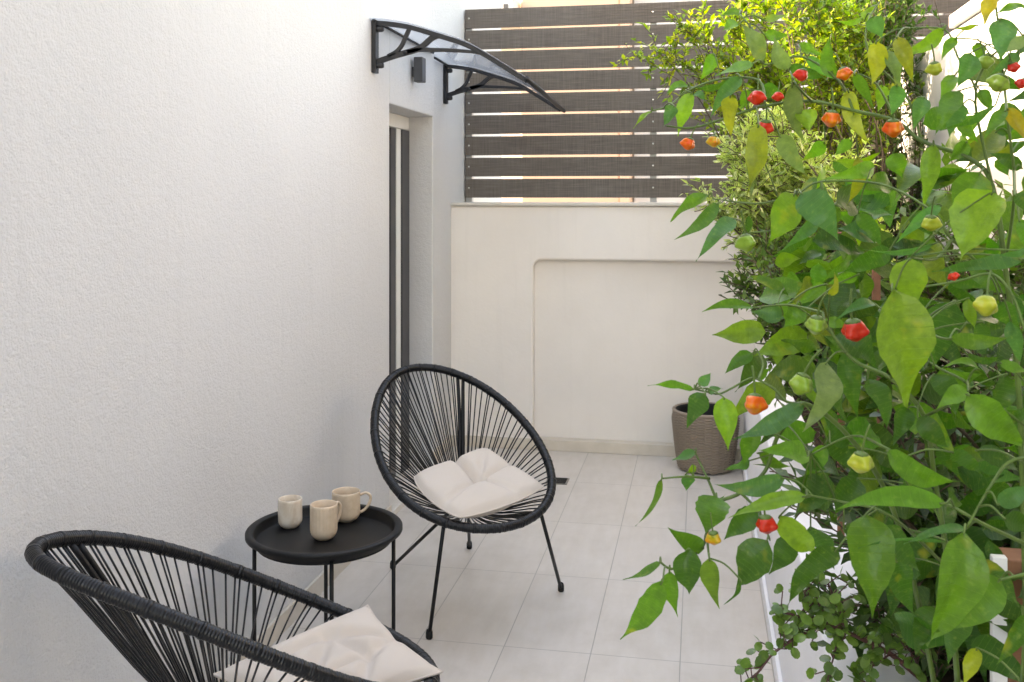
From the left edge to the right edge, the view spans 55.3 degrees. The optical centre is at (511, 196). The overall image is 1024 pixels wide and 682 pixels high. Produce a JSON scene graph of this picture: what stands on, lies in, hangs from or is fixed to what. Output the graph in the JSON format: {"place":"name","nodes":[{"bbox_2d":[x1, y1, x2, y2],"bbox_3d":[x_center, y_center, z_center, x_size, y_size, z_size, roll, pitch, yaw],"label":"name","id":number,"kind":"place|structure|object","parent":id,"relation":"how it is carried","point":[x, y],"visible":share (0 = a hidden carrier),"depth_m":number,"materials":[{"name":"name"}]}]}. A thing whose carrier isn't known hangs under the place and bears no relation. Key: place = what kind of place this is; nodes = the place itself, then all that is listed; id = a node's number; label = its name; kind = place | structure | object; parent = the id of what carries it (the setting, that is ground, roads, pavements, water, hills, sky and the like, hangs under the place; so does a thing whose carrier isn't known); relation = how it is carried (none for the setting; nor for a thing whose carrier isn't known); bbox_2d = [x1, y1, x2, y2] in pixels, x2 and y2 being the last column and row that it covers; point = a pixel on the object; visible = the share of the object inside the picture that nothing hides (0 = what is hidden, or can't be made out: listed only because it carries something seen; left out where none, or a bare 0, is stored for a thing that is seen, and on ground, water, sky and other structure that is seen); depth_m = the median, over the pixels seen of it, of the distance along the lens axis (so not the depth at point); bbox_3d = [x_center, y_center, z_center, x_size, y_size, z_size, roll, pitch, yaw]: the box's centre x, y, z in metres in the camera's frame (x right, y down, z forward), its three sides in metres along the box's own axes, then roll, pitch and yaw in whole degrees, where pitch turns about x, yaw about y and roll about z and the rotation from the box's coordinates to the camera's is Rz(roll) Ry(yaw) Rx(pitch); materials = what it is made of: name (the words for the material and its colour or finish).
{"place":"outdoors","nodes":[
{"label":"outdoors","id":0,"kind":"place"},
{"bbox_2d":[0,0,500,681],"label":"house","id":1,"kind":"structure","parent":0,"point":[224,268],"depth_m":2.75,"materials":[{"name":"paint"}]},
{"bbox_2d":[389,112,408,477],"bbox_3d":[-0.640,0.506,4.790,0.064,1.848,0.741,0,0,11],"label":"door","id":2,"kind":"structure","parent":1,"relation":"in","point":[398,124],"depth_m":4.98,"materials":[{"name":"white plastic"}]},
{"bbox_2d":[412,57,425,82],"bbox_3d":[-0.454,-0.615,4.733,0.059,0.120,0.065,0,0,11],"label":"wall lamp","id":3,"kind":"object","parent":1,"relation":"attached to","point":[419,72],"visible":1,"depth_m":4.70,"materials":[{"name":"grey metal"}]},
{"bbox_2d":[369,17,565,112],"bbox_3d":[-0.152,-0.614,4.795,0.744,0.286,1.521,0,0,11],"label":"awning","id":4,"kind":"object","parent":1,"relation":"attached to","point":[451,52],"depth_m":4.46,"materials":[{"name":"black plastic"}]},
{"bbox_2d":[501,0,520,201],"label":"balcony house","id":5,"kind":"structure","parent":0,"point":[510,3],"depth_m":10.99,"materials":[{"name":"white paint"}]},
{"bbox_2d":[271,446,774,681],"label":"floor","id":6,"kind":"structure","parent":0,"point":[506,610],"depth_m":3.61,"materials":[{"name":"tile"}]},
{"bbox_2d":[24,530,439,681],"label":"string chair","id":7,"kind":"object","parent":6,"relation":"on","point":[118,605],"visible":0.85,"depth_m":1.93,"materials":[{"name":"black plastic"}]},
{"bbox_2d":[213,604,442,681],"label":"seat cushion","id":8,"kind":"object","parent":7,"relation":"on","point":[362,642],"visible":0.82,"depth_m":2.09,"materials":[{"name":"fabric"}]},
{"bbox_2d":[245,504,402,640],"bbox_3d":[-0.539,1.200,2.812,0.445,0.500,0.445,0,0,11],"label":"tray table","id":9,"kind":"object","parent":6,"relation":"on","point":[370,531],"visible":0.73,"depth_m":2.79,"materials":[{"name":"black paint"}]},
{"bbox_2d":[278,495,301,528],"bbox_3d":[-0.659,0.937,2.899,0.071,0.086,0.071,0,0,11],"label":"mottled cup","id":10,"kind":"object","parent":9,"relation":"on","point":[289,511],"visible":1,"depth_m":2.87,"materials":[{"name":"ceramic"}]},
{"bbox_2d":[310,500,341,540],"bbox_3d":[-0.537,0.930,2.818,0.078,0.100,0.109,0,0,11],"label":"ribbed cup","id":11,"kind":"object","parent":9,"relation":"on","point":[325,515],"visible":1,"depth_m":2.77,"materials":[{"name":"beige ceramic"}]},
{"bbox_2d":[332,487,371,522],"bbox_3d":[-0.489,0.935,2.956,0.114,0.090,0.085,0,0,11],"label":"mug","id":12,"kind":"object","parent":9,"relation":"on","point":[348,498],"visible":0.84,"depth_m":2.93,"materials":[{"name":"beige ceramic"}]},
{"bbox_2d":[370,363,563,639],"bbox_3d":[-0.192,1.055,3.512,0.698,0.790,0.829,0,0,-39],"label":"string chair","id":13,"kind":"object","parent":6,"relation":"on","point":[522,520],"visible":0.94,"depth_m":3.59,"materials":[{"name":"black plastic"}]},
{"bbox_2d":[414,447,543,517],"bbox_3d":[-0.118,0.992,3.343,0.330,0.155,0.454,0,0,41],"label":"seat cushion","id":14,"kind":"object","parent":13,"relation":"on","point":[481,482],"visible":1,"depth_m":3.28,"materials":[{"name":"fabric"}]},
{"bbox_2d":[545,477,569,484],"bbox_3d":[0.232,1.446,4.978,0.110,0.005,0.110,0,0,11],"label":"floor drain","id":15,"kind":"object","parent":6,"relation":"on","point":[562,481],"visible":0.66,"depth_m":4.96,"materials":[{"name":"metal"}]},
{"bbox_2d":[450,202,908,459],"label":"back wall","id":16,"kind":"structure","parent":6,"relation":"on","point":[578,326],"depth_m":5.59,"materials":[{"name":"paint"}]},
{"bbox_2d":[465,0,970,201],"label":"slat fence","id":17,"kind":"object","parent":16,"relation":"on","point":[653,165],"visible":0.53,"depth_m":5.87,"materials":[{"name":"brown wood"}]},
{"bbox_2d":[671,402,739,474],"bbox_3d":[1.034,1.286,5.220,0.362,0.312,0.363,0,0,11],"label":"wicker pot","id":18,"kind":"object","parent":6,"relation":"on","point":[702,435],"visible":0.71,"depth_m":5.08,"materials":[{"name":"wicker"}]},
{"bbox_2d":[741,355,919,681],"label":"planter wall","id":19,"kind":"structure","parent":6,"relation":"on","point":[788,666],"depth_m":2.63,"materials":[{"name":"paint"}]},
{"bbox_2d":[734,567,928,681],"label":"jade bush","id":20,"kind":"object","parent":19,"relation":"on","point":[829,616],"visible":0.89,"depth_m":1.68,"materials":[{"name":"green plant"}]},
{"bbox_2d":[521,0,633,201],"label":"peach house","id":21,"kind":"structure","parent":0,"point":[537,3],"depth_m":10.06,"materials":[{"name":"beige paint"}]},
{"bbox_2d":[634,0,943,201],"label":"white house","id":22,"kind":"structure","parent":0,"point":[647,133],"depth_m":10.27,"materials":[{"name":"white paint"}]},
{"bbox_2d":[792,388,989,681],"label":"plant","id":23,"kind":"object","parent":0,"point":[948,677],"depth_m":1.96,"materials":[{"name":"green plant"}]},
{"bbox_2d":[610,0,914,233],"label":"privet shrub","id":24,"kind":"object","parent":23,"relation":"on","point":[846,42],"visible":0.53,"depth_m":4.59,"materials":[{"name":"green plant"}]},
{"bbox_2d":[620,348,938,681],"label":"pepper plant","id":25,"kind":"object","parent":23,"relation":"on","point":[754,558],"visible":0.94,"depth_m":1.25,"materials":[{"name":"green plant"}]},
{"bbox_2d":[681,101,899,326],"bbox_3d":[0.965,0.310,3.350,0.770,1.289,0.682,0,0,11],"label":"variegated shrub","id":26,"kind":"object","parent":23,"relation":"on","point":[786,177],"visible":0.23,"depth_m":3.20,"materials":[{"name":"green plant"}]},
{"bbox_2d":[718,211,920,478],"bbox_3d":[0.947,0.479,3.007,0.726,0.950,0.515,0,0,-18],"label":"leafy shrub","id":27,"kind":"object","parent":23,"relation":"on","point":[747,288],"visible":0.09,"depth_m":2.97,"materials":[{"name":"green plant"}]},
{"bbox_2d":[633,0,1023,614],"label":"pepper plant","id":28,"kind":"object","parent":23,"relation":"on","point":[973,210],"visible":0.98,"depth_m":1.40,"materials":[{"name":"green plant"}]},
{"bbox_2d":[837,232,844,534],"bbox_3d":[0.842,0.530,2.500,0.017,0.880,0.017,0,0,11],"label":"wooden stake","id":29,"kind":"object","parent":23,"relation":"on","point":[840,522],"visible":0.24,"depth_m":2.49,"materials":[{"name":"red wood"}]},
{"bbox_2d":[779,0,946,298],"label":"evergreen shrub","id":30,"kind":"object","parent":23,"relation":"on","point":[900,8],"visible":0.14,"depth_m":4.94,"materials":[{"name":"green plant"}]},
{"bbox_2d":[702,216,1023,681],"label":"pepper plant","id":31,"kind":"object","parent":23,"relation":"on","point":[972,587],"visible":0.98,"depth_m":1.26,"materials":[{"name":"green plant"}]},
{"bbox_2d":[872,270,880,422],"bbox_3d":[0.932,0.525,2.500,0.019,0.890,0.019,0,0,11],"label":"wooden stake","id":32,"kind":"object","parent":23,"relation":"on","point":[876,290],"visible":0.04,"depth_m":2.49,"materials":[{"name":"red wood"}]},
{"bbox_2d":[753,290,1023,681],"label":"shade shrub","id":33,"kind":"object","parent":23,"relation":"on","point":[926,518],"visible":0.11,"depth_m":1.85,"materials":[{"name":"green plant"}]},
{"bbox_2d":[812,142,1023,471],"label":"climbing shrub","id":34,"kind":"object","parent":23,"relation":"on","point":[944,295],"visible":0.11,"depth_m":2.70,"materials":[{"name":"green plant"}]},
{"bbox_2d":[990,554,1006,681],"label":"white batten","id":35,"kind":"object","parent":23,"relation":"on","point":[997,632],"visible":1,"depth_m":1.51,"materials":[{"name":"plastic"}]},
{"bbox_2d":[999,547,1022,681],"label":"wooden stake","id":36,"kind":"object","parent":23,"relation":"on","point":[1014,560],"visible":0.1,"depth_m":1.52,"materials":[{"name":"red wood"}]},
{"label":"ground","id":37,"kind":"structure","parent":0,"visible":0},
{"bbox_2d":[897,0,1023,451],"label":"boundary wall","id":38,"kind":"structure","parent":37,"relation":"on","point":[969,13],"depth_m":4.08,"materials":[{"name":"white paint"}]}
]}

